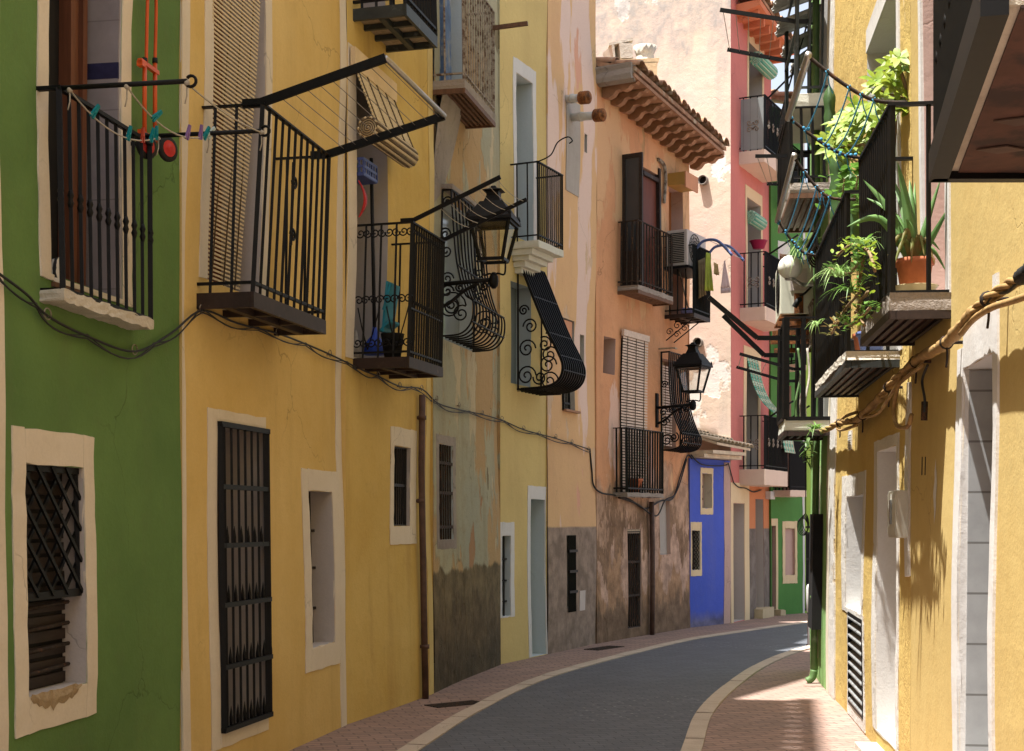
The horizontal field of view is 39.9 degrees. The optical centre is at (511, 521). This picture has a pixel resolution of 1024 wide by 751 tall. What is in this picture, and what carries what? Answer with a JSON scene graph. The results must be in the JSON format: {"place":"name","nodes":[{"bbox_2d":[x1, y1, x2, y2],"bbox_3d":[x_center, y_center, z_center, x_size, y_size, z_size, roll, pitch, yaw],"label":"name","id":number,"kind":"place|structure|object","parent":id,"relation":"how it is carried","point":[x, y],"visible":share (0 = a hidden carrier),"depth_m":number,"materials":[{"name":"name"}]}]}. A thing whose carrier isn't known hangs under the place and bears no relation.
{"place":"outdoors","nodes":[
{"label":"outdoors","id":0,"kind":"place"},
{"bbox_2d":[179,0,346,750],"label":"house","id":1,"kind":"structure","parent":0,"point":[263,487],"depth_m":10.01,"materials":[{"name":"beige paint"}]},
{"bbox_2d":[207,0,259,291],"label":"roller blind","id":2,"kind":"object","parent":1,"relation":"attached to","point":[241,29],"visible":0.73,"depth_m":9.50,"materials":[{"name":"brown wood"}]},
{"bbox_2d":[199,0,272,295],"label":"door","id":3,"kind":"structure","parent":1,"relation":"in","point":[208,118],"depth_m":9.86,"materials":[{"name":"brown wood"}]},
{"bbox_2d":[207,407,273,750],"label":"window","id":4,"kind":"structure","parent":1,"relation":"in","point":[226,729],"depth_m":9.42,"materials":[{"name":"beige paint"}]},
{"bbox_2d":[301,468,340,673],"bbox_3d":[-1.593,0.377,11.238,0.210,1.583,0.908,0,0,10],"label":"window","id":5,"kind":"structure","parent":1,"relation":"in","point":[316,658],"depth_m":11.15,"materials":[{"name":"beige paint"}]},
{"bbox_2d":[242,53,446,159],"bbox_3d":[-1.081,-2.755,9.438,1.009,0.284,1.304,0,0,11],"label":"drying rack","id":6,"kind":"object","parent":1,"relation":"attached to","point":[331,77],"visible":0.98,"depth_m":9.12,"materials":[{"name":"black metal"}]},
{"bbox_2d":[290,613,870,750],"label":"pavement","id":7,"kind":"structure","parent":0,"point":[782,705],"depth_m":12.76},
{"bbox_2d":[0,0,181,750],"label":"house","id":8,"kind":"structure","parent":7,"relation":"on","point":[90,555],"depth_m":7.56,"materials":[{"name":"green paint"}]},
{"bbox_2d":[11,425,97,738],"bbox_3d":[-2.363,0.285,7.101,0.215,1.487,0.875,0,0,9],"label":"window","id":9,"kind":"structure","parent":8,"relation":"in","point":[37,488],"depth_m":7.13,"materials":[{"name":"beige paint"}]},
{"bbox_2d":[36,0,132,307],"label":"door","id":10,"kind":"structure","parent":8,"relation":"in","point":[78,40],"depth_m":7.77,"materials":[{"name":"beige paint"}]},
{"bbox_2d":[39,74,270,154],"bbox_3d":[-1.856,-2.120,7.419,0.853,0.183,1.066,0,0,10],"label":"drying rack","id":11,"kind":"object","parent":8,"relation":"attached to","point":[127,86],"visible":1,"depth_m":6.97,"materials":[{"name":"black metal"}]},
{"bbox_2d":[136,0,177,161],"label":"hand trolley","id":12,"kind":"object","parent":8,"relation":"hanging from","point":[168,150],"visible":0.86,"depth_m":8.12,"materials":[{"name":"red metal"}]},
{"bbox_2d":[345,0,445,723],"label":"house","id":13,"kind":"structure","parent":7,"relation":"on","point":[383,643],"depth_m":12.63,"materials":[{"name":"yellow paint"}]},
{"bbox_2d":[345,42,356,358],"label":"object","id":14,"kind":"structure","parent":13,"relation":"in","point":[351,119],"depth_m":11.89,"materials":[{"name":"beige paint"}]},
{"bbox_2d":[357,157,377,184],"bbox_3d":[-1.296,-3.023,12.160,0.178,0.156,0.330,0,0,16],"label":"plastic basket","id":15,"kind":"object","parent":13,"relation":"attached to","point":[364,177],"visible":0.78,"depth_m":12.11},
{"bbox_2d":[364,158,383,355],"bbox_3d":[-1.202,-2.326,12.335,0.200,1.733,0.190,0,0,0],"label":"broom","id":16,"kind":"object","parent":13,"relation":"on","point":[374,337],"visible":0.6,"depth_m":12.34,"materials":[{"name":"plastic"}]},
{"bbox_2d":[350,46,418,167],"bbox_3d":[-1.094,-3.591,12.292,0.262,0.782,1.054,0,0,15],"label":"roller blind","id":17,"kind":"object","parent":13,"relation":"attached to","point":[401,150],"visible":0.89,"depth_m":12.23,"materials":[{"name":"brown wood"}]},
{"bbox_2d":[381,332,403,356],"bbox_3d":[-1.022,-1.502,12.057,0.210,0.205,0.205,0,0,0],"label":"bucket","id":18,"kind":"object","parent":13,"relation":"on","point":[388,335],"visible":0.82,"depth_m":11.99,"materials":[{"name":"plastic"}]},
{"bbox_2d":[380,281,399,332],"bbox_3d":[-1.054,-1.830,12.104,0.123,0.420,0.301,0,0,10],"label":"dustpan","id":19,"kind":"object","parent":18,"relation":"on","point":[389,290],"visible":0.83,"depth_m":12.04,"materials":[{"name":"teal plastic"}]},
{"bbox_2d":[389,426,416,544],"bbox_3d":[-1.100,-0.331,13.213,0.196,1.093,0.739,0,0,15],"label":"window","id":20,"kind":"structure","parent":13,"relation":"in","point":[400,534],"depth_m":13.24,"materials":[{"name":"beige paint"}]},
{"bbox_2d":[416,395,428,698],"bbox_3d":[-0.863,0.240,13.556,0.140,2.921,0.080,0,0,16],"label":"downpipe","id":21,"kind":"object","parent":13,"relation":"attached to","point":[421,418],"visible":1,"depth_m":13.53,"materials":[{"name":"metal"}]},
{"bbox_2d":[400,175,526,240],"bbox_3d":[-0.404,-2.694,12.182,0.897,0.344,0.860,0,0,16],"label":"drying rack","id":22,"kind":"object","parent":13,"relation":"attached to","point":[463,195],"visible":0.98,"depth_m":11.90,"materials":[{"name":"black metal"}]},
{"bbox_2d":[424,700,479,707],"bbox_3d":[-0.523,1.696,13.120,0.557,0.007,0.230,0,0,-38],"label":"drain cover","id":23,"kind":"object","parent":7,"relation":"on","point":[457,703],"visible":0.99,"depth_m":13.07,"materials":[{"name":"metal"}]},
{"bbox_2d":[433,0,527,692],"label":"house","id":24,"kind":"structure","parent":7,"relation":"on","point":[466,494],"depth_m":15.08,"materials":[{"name":"paint"}]},
{"bbox_2d":[440,0,451,80],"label":"door leaf","id":25,"kind":"structure","parent":24,"relation":"in","point":[447,2],"depth_m":14.54,"materials":[{"name":"wood"}]},
{"bbox_2d":[436,433,456,548],"bbox_3d":[-0.759,-0.303,14.549,0.196,1.177,0.763,0,0,13],"label":"window","id":26,"kind":"structure","parent":24,"relation":"in","point":[441,463],"depth_m":14.57,"materials":[{"name":"concrete"}]},
{"bbox_2d":[438,184,505,351],"bbox_3d":[-0.500,-2.643,14.928,0.571,1.571,1.403,0,0,14],"label":"window","id":27,"kind":"structure","parent":24,"relation":"in","point":[453,246],"depth_m":14.97,"materials":[{"name":"black metal"}]},
{"bbox_2d":[435,186,520,307],"bbox_3d":[-0.361,-2.711,14.073,0.832,1.260,0.464,0,0,13],"label":"street lamp","id":28,"kind":"object","parent":24,"relation":"attached to","point":[506,221],"visible":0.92,"depth_m":14.00,"materials":[{"name":"black metal"}]},
{"bbox_2d":[500,0,585,663],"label":"house","id":29,"kind":"structure","parent":7,"relation":"on","point":[530,311],"depth_m":17.42,"materials":[{"name":"yellow paint"}]},
{"bbox_2d":[500,522,514,617],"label":"window","id":30,"kind":"structure","parent":29,"relation":"in","point":[506,529],"depth_m":17.07,"materials":[{"name":"white paint"}]},
{"bbox_2d":[513,56,536,239],"bbox_3d":[0.157,-4.581,17.493,0.040,2.206,0.680,0,0,25],"label":"door frame","id":31,"kind":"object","parent":29,"relation":"in","point":[519,67],"depth_m":17.64,"materials":[{"name":"white paint"}]},
{"bbox_2d":[527,485,547,657],"bbox_3d":[0.317,0.620,17.808,0.044,2.150,0.586,0,0,24],"label":"door","id":32,"kind":"structure","parent":29,"relation":"in","point":[534,492],"depth_m":17.62,"materials":[{"name":"white paint"}]},
{"bbox_2d":[511,269,585,395],"bbox_3d":[0.344,-2.383,17.406,0.865,1.576,0.938,0,0,24],"label":"window","id":33,"kind":"structure","parent":29,"relation":"in","point":[572,376],"depth_m":17.36,"materials":[{"name":"black metal"}]},
{"bbox_2d":[546,0,596,653],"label":"house","id":34,"kind":"structure","parent":7,"relation":"on","point":[571,495],"depth_m":18.90,"materials":[{"name":"beige paint"}]},
{"bbox_2d":[0,273,761,516],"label":"cable","id":35,"kind":"object","parent":34,"relation":"attached to","point":[95,340],"depth_m":10.02,"materials":[{"name":"rubber"}]},
{"bbox_2d":[562,320,580,413],"bbox_3d":[0.724,-2.087,18.811,0.210,1.260,0.537,0,0,24],"label":"window","id":36,"kind":"structure","parent":34,"relation":"in","point":[565,397],"depth_m":18.73,"materials":[{"name":"beige paint"}]},
{"bbox_2d":[568,535,577,612],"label":"window","id":37,"kind":"structure","parent":34,"relation":"in","point":[572,550],"depth_m":18.74,"materials":[{"name":"black metal"}]},
{"bbox_2d":[565,91,591,104],"bbox_3d":[0.848,-5.559,18.556,0.438,0.186,0.168,0,0,39],"label":"flue pipe","id":38,"kind":"object","parent":34,"relation":"attached to","point":[582,97],"visible":1,"depth_m":18.45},
{"bbox_2d":[570,108,606,121],"bbox_3d":[0.978,-5.345,18.635,0.602,0.205,0.168,0,0,39],"label":"flue pipe","id":39,"kind":"object","parent":34,"relation":"attached to","point":[597,115],"visible":1,"depth_m":18.53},
{"bbox_2d":[595,57,729,643],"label":"house","id":40,"kind":"structure","parent":7,"relation":"on","point":[651,117],"depth_m":20.80,"materials":[{"name":"brown paint"}]},
{"bbox_2d":[620,338,629,491],"bbox_3d":[1.543,-1.570,20.873,0.057,2.351,0.894,0,0,29],"label":"door","id":41,"kind":"structure","parent":40,"relation":"in","point":[622,341],"depth_m":21.03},
{"bbox_2d":[603,38,658,74],"bbox_3d":[1.863,-6.935,22.170,0.858,1.168,0.540,0,0,0],"label":"chimney","id":42,"kind":"object","parent":40,"relation":"on","point":[623,50],"visible":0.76,"depth_m":21.91,"materials":[{"name":"beige paint"}]},
{"bbox_2d":[627,529,639,628],"bbox_3d":[1.704,0.835,20.830,0.232,1.494,0.506,0,0,29],"label":"door","id":43,"kind":"structure","parent":40,"relation":"in","point":[629,531],"depth_m":20.87,"materials":[{"name":"metal"}]},
{"bbox_2d":[621,329,649,498],"bbox_3d":[1.813,-1.559,20.702,0.061,2.428,0.909,0,0,29],"label":"roller blind","id":44,"kind":"object","parent":40,"relation":"attached to","point":[636,336],"visible":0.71,"depth_m":20.68,"materials":[{"name":"beige plastic"}]},
{"bbox_2d":[622,152,660,291],"bbox_3d":[2.017,-4.399,20.915,0.318,1.997,1.425,0,0,24],"label":"door","id":45,"kind":"structure","parent":40,"relation":"in","point":[641,190],"depth_m":20.34,"materials":[{"name":"brown wood"}]},
{"bbox_2d":[649,502,654,634],"bbox_3d":[2.105,0.700,21.181,0.088,2.002,0.072,0,0,22],"label":"downpipe","id":46,"kind":"object","parent":40,"relation":"attached to","point":[652,569],"visible":1,"depth_m":21.15,"materials":[{"name":"metal"}]},
{"bbox_2d":[659,501,666,554],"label":"blocked window","id":47,"kind":"structure","parent":40,"relation":"in","point":[662,516],"depth_m":21.84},
{"bbox_2d":[662,365,671,446],"bbox_3d":[2.388,-1.804,21.958,0.016,1.257,0.560,0,0,28],"label":"roller blind","id":48,"kind":"object","parent":40,"relation":"attached to","point":[665,391],"visible":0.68,"depth_m":22.00,"materials":[{"name":"beige plastic"}]},
{"bbox_2d":[665,265,691,278],"bbox_3d":[2.734,-3.895,21.988,0.420,0.040,0.952,0,0,29],"label":"shelf","id":49,"kind":"object","parent":40,"relation":"attached to","point":[682,268],"visible":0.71,"depth_m":21.75,"materials":[{"name":"black metal"}]},
{"bbox_2d":[667,229,705,266],"bbox_3d":[2.717,-4.195,21.930,0.350,0.550,0.788,0,0,29],"label":"air conditioner","id":50,"kind":"object","parent":49,"relation":"on","point":[683,239],"visible":0.69,"depth_m":21.59,"materials":[{"name":"metal"}]},
{"bbox_2d":[661,351,701,452],"bbox_3d":[2.529,-1.850,21.964,0.613,1.525,0.818,0,0,28],"label":"window grille","id":51,"kind":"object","parent":40,"relation":"in","point":[690,428],"depth_m":21.78,"materials":[{"name":"black metal"}]},
{"bbox_2d":[655,342,712,427],"bbox_3d":[2.562,-2.065,21.286,0.832,1.260,0.464,0,0,29],"label":"street lamp","id":52,"kind":"object","parent":40,"relation":"attached to","point":[692,358],"visible":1,"depth_m":21.16,"materials":[{"name":"black metal"}]},
{"bbox_2d":[697,238,744,261],"bbox_3d":[3.210,-4.179,21.733,0.605,0.308,0.551,0,0,29],"label":"clothes airer","id":53,"kind":"object","parent":40,"relation":"attached to","point":[724,246],"visible":1,"depth_m":21.62,"materials":[{"name":"blue plastic"}]},
{"bbox_2d":[698,258,705,297],"bbox_3d":[2.914,-3.743,21.654,0.165,0.647,0.040,0,0,-40],"label":"towel","id":54,"kind":"object","parent":53,"relation":"hanging from","point":[701,274],"visible":0.93,"depth_m":21.64,"materials":[{"name":"brown fabric"}]},
{"bbox_2d":[704,252,713,291],"bbox_3d":[2.999,-3.811,21.537,0.041,0.597,0.245,0,0,40],"label":"towel","id":55,"kind":"object","parent":53,"relation":"hanging from","point":[708,279],"visible":1,"depth_m":21.53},
{"bbox_2d":[721,261,730,292],"bbox_3d":[3.245,-3.720,21.515,0.044,0.529,0.403,0,0,29],"label":"towel","id":56,"kind":"object","parent":53,"relation":"hanging from","point":[725,286],"visible":1,"depth_m":21.50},
{"bbox_2d":[596,0,793,622],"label":"house","id":57,"kind":"structure","parent":7,"relation":"on","point":[702,71],"depth_m":23.99,"materials":[{"name":"paint"}]},
{"bbox_2d":[743,345,760,468],"bbox_3d":[4.200,-1.962,24.674,0.030,2.144,1.022,0,0,26],"label":"door","id":58,"kind":"structure","parent":57,"relation":"in","point":[747,350],"depth_m":24.39,"materials":[{"name":"beige paint"}]},
{"bbox_2d":[745,184,762,307],"bbox_3d":[4.256,-4.735,24.802,0.034,2.191,1.001,0,0,26],"label":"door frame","id":59,"kind":"structure","parent":57,"relation":"in","point":[750,193],"depth_m":24.61,"materials":[{"name":"beige paint"}]},
{"bbox_2d":[747,30,763,150],"bbox_3d":[4.293,-7.432,24.871,0.036,2.264,0.975,0,0,27],"label":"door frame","id":60,"kind":"structure","parent":57,"relation":"in","point":[751,40],"depth_m":24.51,"materials":[{"name":"beige paint"}]},
{"bbox_2d":[747,210,767,229],"bbox_3d":[4.271,-5.278,24.696,0.231,0.232,0.663,0,0,27],"label":"roller blind","id":61,"kind":"object","parent":57,"relation":"attached to","point":[757,221],"visible":1,"depth_m":24.50,"materials":[{"name":"fabric"}]},
{"bbox_2d":[750,51,777,79],"bbox_3d":[4.441,-8.035,24.842,0.254,0.256,0.895,0,0,27],"label":"roller blind","id":62,"kind":"object","parent":57,"relation":"attached to","point":[767,69],"visible":0.79,"depth_m":24.69,"materials":[{"name":"green plastic"}]},
{"bbox_2d":[747,358,794,453],"bbox_3d":[4.574,-2.043,24.828,0.526,1.644,1.299,0,0,26],"label":"draped blind","id":63,"kind":"object","parent":57,"relation":"hanging from","point":[753,364],"visible":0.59,"depth_m":24.72,"materials":[{"name":"fabric"}]},
{"bbox_2d":[688,429,753,627],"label":"house","id":64,"kind":"structure","parent":7,"relation":"on","point":[710,535],"depth_m":23.10,"materials":[{"name":"blue paint"}]},
{"bbox_2d":[690,522,701,575],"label":"window","id":65,"kind":"structure","parent":64,"relation":"in","point":[697,526],"depth_m":22.80,"materials":[{"name":"beige paint"}]},
{"bbox_2d":[700,467,713,514],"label":"window","id":66,"kind":"structure","parent":64,"relation":"in","point":[707,511],"depth_m":23.03,"materials":[{"name":"beige paint"}]},
{"bbox_2d":[681,645,809,750],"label":"kerb","id":67,"kind":"structure","parent":7,"relation":"on","point":[698,725],"depth_m":13.12,"materials":[{"name":"stone"}]},
{"bbox_2d":[769,89,806,615],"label":"house","id":68,"kind":"structure","parent":7,"relation":"on","point":[787,551],"depth_m":25.78,"materials":[{"name":"green paint"}]},
{"bbox_2d":[782,521,797,583],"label":"blocked window","id":69,"kind":"structure","parent":68,"relation":"in","point":[787,534],"depth_m":25.98,"materials":[{"name":"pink paint"}]},
{"bbox_2d":[771,0,830,693],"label":"house","id":70,"kind":"structure","parent":7,"relation":"on","point":[790,134],"depth_m":14.54,"materials":[{"name":"beige paint"}]},
{"bbox_2d":[707,295,798,357],"bbox_3d":[2.489,-2.016,14.641,1.063,0.509,1.014,0,0,0],"label":"drying rack","id":71,"kind":"object","parent":70,"relation":"attached to","point":[728,317],"visible":0.93,"depth_m":14.20,"materials":[{"name":"black metal"}]},
{"bbox_2d":[720,8,807,62],"bbox_3d":[2.589,-5.055,14.677,0.880,0.190,1.227,0,0,7],"label":"drying rack","id":72,"kind":"object","parent":70,"relation":"attached to","point":[760,16],"visible":0.98,"depth_m":14.13,"materials":[{"name":"black metal"}]},
{"bbox_2d":[736,352,800,381],"bbox_3d":[2.675,-1.600,14.667,0.655,0.189,1.228,0,0,7],"label":"drying rack","id":73,"kind":"object","parent":70,"relation":"attached to","point":[765,362],"visible":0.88,"depth_m":14.09,"materials":[{"name":"black metal"}]},
{"bbox_2d":[755,154,808,185],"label":"drying rack","id":74,"kind":"object","parent":70,"relation":"attached to","point":[757,156],"visible":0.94,"depth_m":14.37,"materials":[{"name":"black metal"}]},
{"bbox_2d":[771,316,813,352],"bbox_3d":[3.174,-2.103,15.860,0.461,0.305,0.841,0,0,6],"label":"rusty shelf","id":75,"kind":"object","parent":70,"relation":"attached to","point":[795,323],"visible":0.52,"depth_m":15.50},
{"bbox_2d":[776,259,813,321],"bbox_3d":[3.165,-2.578,15.829,0.370,0.600,0.894,0,0,7],"label":"air conditioner","id":76,"kind":"object","parent":75,"relation":"on","point":[793,298],"visible":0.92,"depth_m":15.47,"materials":[{"name":"metal"}]},
{"bbox_2d":[806,299,813,353],"bbox_3d":[3.255,-2.125,15.458,0.026,0.470,1.100,0,0,7],"label":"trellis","id":77,"kind":"object","parent":75,"relation":"attached to","point":[810,312],"visible":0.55,"depth_m":15.25,"materials":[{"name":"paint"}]},
{"bbox_2d":[778,255,813,286],"bbox_3d":[3.064,-2.668,15.000,0.467,0.331,0.256,0,0,0],"label":"globe lamp","id":78,"kind":"object","parent":70,"relation":"attached to","point":[792,273],"visible":0.94,"depth_m":14.92,"materials":[{"name":"glass"}]},
{"bbox_2d":[797,436,808,535],"bbox_3d":[2.973,-0.389,14.400,0.127,1.062,0.050,0,0,0],"label":"cable coil","id":79,"kind":"object","parent":70,"relation":"hanging from","point":[800,520],"visible":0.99,"depth_m":14.40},
{"bbox_2d":[805,0,820,683],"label":"downpipe","id":80,"kind":"object","parent":70,"relation":"attached to","point":[811,677],"visible":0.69,"depth_m":14.80,"materials":[{"name":"metal"}]},
{"bbox_2d":[805,233,810,612],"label":"house","id":81,"kind":"structure","parent":7,"relation":"on","point":[808,493],"depth_m":26.29,"materials":[{"name":"green paint"}]},
{"bbox_2d":[805,526,809,610],"bbox_3d":[5.499,0.868,26.292,0.182,1.574,0.057,0,0,-40],"label":"door","id":82,"kind":"structure","parent":81,"relation":"in","point":[807,535],"depth_m":26.29,"materials":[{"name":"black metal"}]},
{"bbox_2d":[858,0,1023,750],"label":"house","id":83,"kind":"structure","parent":7,"relation":"on","point":[966,103],"depth_m":7.37,"materials":[{"name":"yellow paint"}]},
{"bbox_2d":[809,260,852,290],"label":"spider plant","id":84,"kind":"object","parent":83,"relation":"attached to","point":[839,272],"visible":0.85,"depth_m":8.99,"materials":[{"name":"green plant"}]},
{"bbox_2d":[785,51,907,173],"bbox_3d":[1.991,-2.445,8.508,0.571,0.413,1.249,0,0,6],"label":"drying rack","id":85,"kind":"object","parent":83,"relation":"attached to","point":[807,58],"visible":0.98,"depth_m":8.31,"materials":[{"name":"metal"}]},
{"bbox_2d":[825,284,869,334],"bbox_3d":[2.133,-1.357,9.075,0.178,0.142,1.607,0,0,6],"label":"trailing succulent","id":86,"kind":"object","parent":83,"relation":"attached to","point":[854,299],"visible":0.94,"depth_m":9.06,"materials":[{"name":"green plant"}]},
{"bbox_2d":[822,239,874,277],"bbox_3d":[2.143,-1.668,9.029,0.183,0.307,1.998,0,0,7],"label":"trailing succulent","id":87,"kind":"object","parent":83,"relation":"attached to","point":[849,273],"visible":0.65,"depth_m":8.56,"materials":[{"name":"green plant"}]},
{"bbox_2d":[830,234,880,276],"bbox_3d":[2.085,-1.589,8.560,0.141,0.508,1.915,0,0,8],"label":"trailing succulent","id":88,"kind":"object","parent":83,"relation":"attached to","point":[872,261],"visible":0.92,"depth_m":7.97,"materials":[{"name":"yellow plant"}]},
{"bbox_2d":[833,300,881,330],"bbox_3d":[2.087,-1.267,8.514,0.178,0.199,1.436,0,0,8],"label":"trailing succulent","id":89,"kind":"object","parent":83,"relation":"on","point":[846,322],"visible":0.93,"depth_m":8.37,"materials":[{"name":"green plant"}]},
{"bbox_2d":[849,233,876,286],"bbox_3d":[2.063,-1.544,8.302,0.171,0.281,0.285,0,0,0],"label":"trailing succulent","id":90,"kind":"object","parent":83,"relation":"attached to","point":[861,267],"visible":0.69,"depth_m":8.27,"materials":[{"name":"green plant"}]},
{"bbox_2d":[852,283,878,326],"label":"trailing succulent","id":91,"kind":"object","parent":83,"relation":"attached to","point":[860,301],"visible":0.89,"depth_m":8.19,"materials":[{"name":"green plant"}]},
{"bbox_2d":[896,283,938,289],"bbox_3d":[2.296,-1.312,8.044,0.270,0.055,0.270,0,0,0],"label":"saucer","id":92,"kind":"object","parent":83,"relation":"on","point":[914,286],"visible":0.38,"depth_m":7.94,"materials":[{"name":"ceramic"}]},
{"bbox_2d":[896,256,934,283],"bbox_3d":[2.296,-1.400,8.044,0.227,0.190,0.227,0,0,0],"label":"flower pot","id":93,"kind":"object","parent":92,"relation":"on","point":[908,271],"visible":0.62,"depth_m":7.96,"materials":[{"name":"ceramic"}]},
{"bbox_2d":[847,162,944,268],"bbox_3d":[2.186,-1.746,8.134,0.574,0.650,0.421,0,0,0],"label":"aloe","id":94,"kind":"object","parent":93,"relation":"in","point":[910,241],"visible":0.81,"depth_m":8.03,"materials":[{"name":"green plant"}]},
{"bbox_2d":[918,0,950,291],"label":"door","id":95,"kind":"structure","parent":83,"relation":"in","point":[940,276],"depth_m":8.68,"materials":[{"name":"white paint"}]},
{"bbox_2d":[951,272,999,750],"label":"door","id":96,"kind":"structure","parent":83,"relation":"in","point":[979,342],"depth_m":7.37,"materials":[{"name":"white paint"}]},
{"bbox_2d":[419,623,806,750],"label":"road","id":97,"kind":"structure","parent":0,"point":[653,699],"depth_m":13.30,"materials":[{"name":"asphalt"}]},
{"bbox_2d":[396,621,806,750],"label":"kerb","id":98,"kind":"structure","parent":97,"relation":"on","point":[434,733],"depth_m":13.91,"materials":[{"name":"stone"}]},
{"bbox_2d":[770,0,807,182],"label":"sky","id":99,"kind":"structure","parent":0,"point":[775,82],"materials":[{"name":"white"}]},
{"bbox_2d":[815,0,912,750],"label":"house","id":100,"kind":"structure","parent":0,"point":[869,645],"depth_m":10.84,"materials":[{"name":"yellow paint"}]},
{"bbox_2d":[775,153,855,267],"bbox_3d":[2.317,-2.365,10.906,0.450,0.432,2.165,0,0,8],"label":"drying rack","id":101,"kind":"object","parent":100,"relation":"attached to","point":[793,161],"visible":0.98,"depth_m":10.52,"materials":[{"name":"metal"}]},
{"bbox_2d":[815,149,858,225],"bbox_3d":[2.579,-2.470,10.676,0.561,0.731,1.132,0,0,12],"label":"leafy shrub","id":102,"kind":"object","parent":100,"relation":"on","point":[851,183],"visible":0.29,"depth_m":10.36,"materials":[{"name":"green plant"}]},
{"bbox_2d":[823,86,858,250],"bbox_3d":[2.723,-2.938,11.645,0.195,1.485,0.616,0,0,0],"label":"columnar cactus","id":103,"kind":"object","parent":100,"relation":"on","point":[829,98],"visible":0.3,"depth_m":11.68,"materials":[{"name":"plant"}]},
{"bbox_2d":[841,470,865,619],"bbox_3d":[2.933,0.197,12.108,0.048,1.225,1.630,0,0,7],"label":"window","id":104,"kind":"structure","parent":100,"relation":"in","point":[854,484],"depth_m":12.40,"materials":[{"name":"white paint"}]},
{"bbox_2d":[852,333,859,349],"bbox_3d":[2.514,-1.250,10.038,0.184,0.170,0.184,0,0,0],"label":"flower pot","id":105,"kind":"object","parent":100,"relation":"on","point":[856,341],"visible":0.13,"depth_m":10.01,"materials":[{"name":"ceramic"}]},
{"bbox_2d":[813,48,909,331],"bbox_3d":[2.548,-2.183,10.161,0.455,1.973,2.157,0,0,0],"label":"umbrella plant","id":106,"kind":"object","parent":105,"relation":"in","point":[893,77],"visible":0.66,"depth_m":10.16,"materials":[{"name":"green plant"}]},
{"bbox_2d":[866,0,902,350],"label":"door","id":107,"kind":"structure","parent":100,"relation":"in","point":[879,7],"depth_m":9.58,"materials":[{"name":"white paint"}]},
{"bbox_2d":[871,432,899,750],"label":"door","id":108,"kind":"structure","parent":100,"relation":"in","point":[887,442],"depth_m":10.53,"materials":[{"name":"white paint"}]},
{"bbox_2d":[887,490,907,537],"bbox_3d":[2.543,-0.049,9.291,0.108,0.309,0.348,0,0,7],"label":"meter box","id":109,"kind":"object","parent":100,"relation":"attached to","point":[897,513],"visible":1,"depth_m":9.12,"materials":[{"name":"plastic"}]},
{"bbox_2d":[819,264,1023,437],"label":"cable bundle","id":110,"kind":"object","parent":100,"relation":"attached to","point":[986,303],"visible":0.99,"depth_m":7.96,"materials":[{"name":"plastic"}]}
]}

